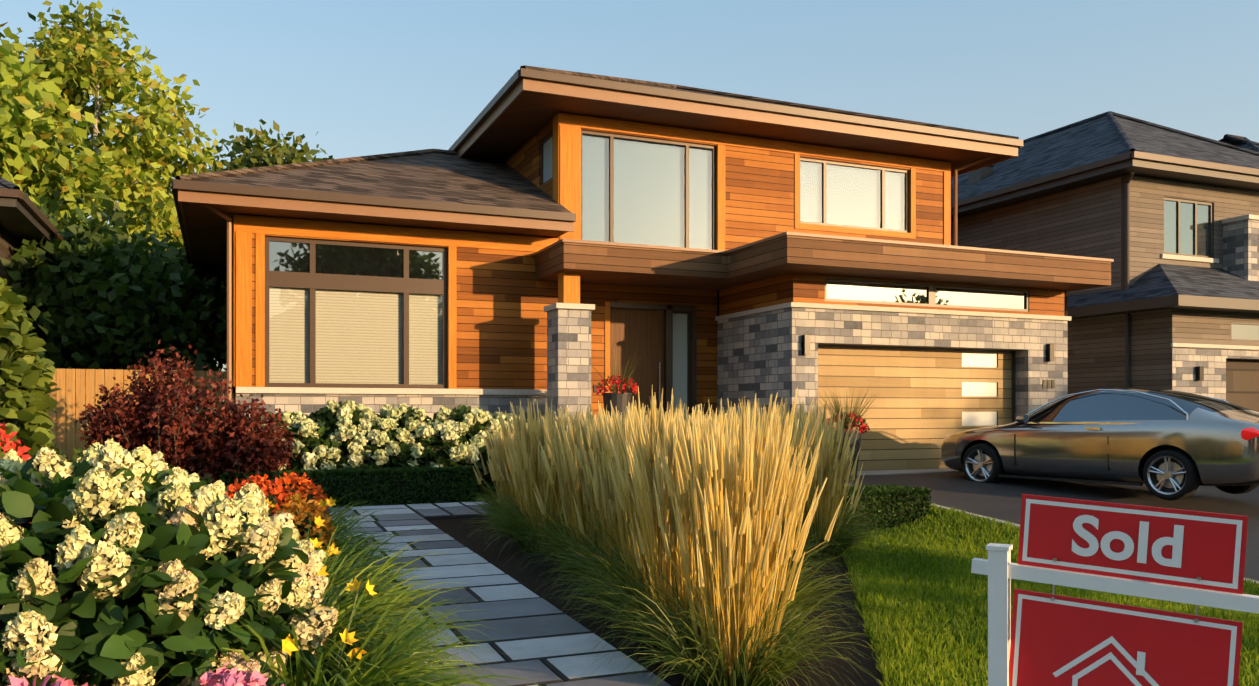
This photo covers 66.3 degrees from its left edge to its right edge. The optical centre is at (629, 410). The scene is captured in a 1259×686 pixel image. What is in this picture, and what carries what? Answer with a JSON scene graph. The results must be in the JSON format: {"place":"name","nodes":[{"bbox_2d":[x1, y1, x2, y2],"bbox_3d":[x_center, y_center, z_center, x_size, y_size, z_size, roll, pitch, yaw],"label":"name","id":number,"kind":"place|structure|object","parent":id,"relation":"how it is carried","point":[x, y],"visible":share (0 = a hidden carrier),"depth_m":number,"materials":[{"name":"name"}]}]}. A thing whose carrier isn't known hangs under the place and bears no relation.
{"place":"outdoors","nodes":[
{"label":"outdoors","id":0,"kind":"place"},
{"bbox_2d":[325,501,670,685],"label":"stone path","id":1,"kind":"structure","parent":0,"point":[553,658],"depth_m":7.31,"materials":[{"name":"grey stone"}]},
{"bbox_2d":[0,0,1258,409],"label":"sky","id":2,"kind":"structure","parent":0,"point":[371,77],"materials":[{"name":"blue"}]},
{"bbox_2d":[0,435,1258,685],"bbox_3d":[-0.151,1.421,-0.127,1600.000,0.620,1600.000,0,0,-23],"label":"ground","id":3,"kind":"structure","parent":0,"point":[479,495],"depth_m":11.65,"materials":[{"name":"green plant"}]},
{"bbox_2d":[0,177,75,448],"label":"neighbour house","id":4,"kind":"structure","parent":3,"relation":"on","point":[22,216],"depth_m":18.34,"materials":[{"name":"beige"}]},
{"bbox_2d":[0,22,127,280],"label":"tree","id":5,"kind":"object","parent":3,"relation":"on","point":[25,114],"visible":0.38,"depth_m":22.80,"materials":[{"name":"green plant"}]},
{"bbox_2d":[0,0,223,268],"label":"tall birch tree","id":6,"kind":"object","parent":3,"relation":"on","point":[78,52],"visible":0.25,"depth_m":28.05,"materials":[{"name":"green plant"}]},
{"bbox_2d":[0,189,232,447],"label":"broad tree","id":7,"kind":"object","parent":3,"relation":"on","point":[113,299],"visible":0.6,"depth_m":19.91,"materials":[{"name":"green plant"}]},
{"bbox_2d":[19,369,234,478],"bbox_3d":[-9.419,0.282,15.746,5.500,1.950,0.060,0,0,-23],"label":"wood fence","id":8,"kind":"object","parent":3,"relation":"on","point":[62,419],"visible":0.23,"depth_m":15.87,"materials":[{"name":"brown wood"}]},
{"bbox_2d":[128,119,333,366],"bbox_3d":[-14.549,-4.915,37.433,10.280,12.700,9.972,0,0,-23],"label":"yard tree","id":9,"kind":"object","parent":3,"relation":"on","point":[260,153],"visible":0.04,"depth_m":36.40,"materials":[{"name":"green plant"}]},
{"bbox_2d":[82,500,883,685],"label":"mulch beds","id":10,"kind":"object","parent":3,"relation":"on","point":[527,577],"visible":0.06,"depth_m":7.76,"materials":[{"name":"soil"}]},
{"bbox_2d":[0,277,60,460],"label":"leaf shrub","id":11,"kind":"object","parent":10,"relation":"on","point":[26,400],"visible":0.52,"depth_m":10.69,"materials":[{"name":"green plant"}]},
{"bbox_2d":[0,438,338,685],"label":"hydrangea bush","id":12,"kind":"object","parent":10,"relation":"on","point":[191,563],"visible":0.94,"depth_m":4.05,"materials":[{"name":"beige plant"}]},
{"bbox_2d":[75,340,301,484],"bbox_3d":[-6.321,0.166,13.899,2.961,2.404,2.081,0,0,-23],"label":"red-leaved shrub","id":13,"kind":"object","parent":10,"relation":"on","point":[155,419],"visible":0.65,"depth_m":13.57,"materials":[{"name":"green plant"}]},
{"bbox_2d":[0,422,499,685],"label":"border perennials","id":14,"kind":"object","parent":10,"relation":"on","point":[278,493],"visible":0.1,"depth_m":7.45,"materials":[{"name":"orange plant"}]},
{"bbox_2d":[66,487,540,685],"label":"daylilies","id":15,"kind":"object","parent":10,"relation":"on","point":[372,640],"visible":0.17,"depth_m":5.03,"materials":[{"name":"green plant"}]},
{"bbox_2d":[253,399,526,493],"bbox_3d":[-3.865,0.609,15.531,5.228,1.586,2.170,0,0,-23],"label":"hydrangea annabelle","id":16,"kind":"object","parent":10,"relation":"on","point":[347,434],"visible":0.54,"depth_m":14.92,"materials":[{"name":"white plant"}]},
{"bbox_2d":[219,465,931,531],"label":"boxwood hedges","id":17,"kind":"object","parent":10,"relation":"on","point":[446,484],"visible":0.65,"depth_m":14.05,"materials":[{"name":"green plant"}]},
{"bbox_2d":[455,385,897,685],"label":"feather reed grass","id":18,"kind":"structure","parent":10,"relation":"on","point":[686,544],"depth_m":6.42,"materials":[{"name":"yellow plant"}]},
{"bbox_2d":[172,65,1113,470],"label":"house","id":19,"kind":"structure","parent":3,"relation":"on","point":[538,237],"depth_m":17.68,"materials":[{"name":"wood"}]},
{"bbox_2d":[591,344,639,418],"bbox_3d":[-0.176,-0.249,16.743,1.115,1.854,1.128,0,0,-23],"label":"porch planter","id":20,"kind":"object","parent":19,"relation":"on","point":[620,401],"visible":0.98,"depth_m":16.66,"materials":[{"name":"grey"}]},
{"bbox_2d":[951,111,1258,411],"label":"neighbour house","id":21,"kind":"structure","parent":3,"relation":"on","point":[1165,218],"depth_m":21.79,"materials":[{"name":"beige"}]},
{"bbox_2d":[971,494,1258,685],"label":"sold sign","id":22,"kind":"object","parent":3,"relation":"on","point":[1196,558],"visible":1,"depth_m":2.68,"materials":[{"name":"red plastic"}]},
{"bbox_2d":[844,468,1258,583],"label":"driveway","id":23,"kind":"structure","parent":0,"point":[1001,500],"depth_m":14.61,"materials":[{"name":"grey asphalt"}]},
{"bbox_2d":[815,383,879,477],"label":"potted flowers","id":24,"kind":"object","parent":23,"relation":"on","point":[858,418],"visible":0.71,"depth_m":16.29,"materials":[{"name":"red plant"}]},
{"bbox_2d":[941,387,1258,500],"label":"car","id":25,"kind":"object","parent":23,"relation":"on","point":[1169,445],"visible":1,"depth_m":14.06,"materials":[{"name":"paint"}]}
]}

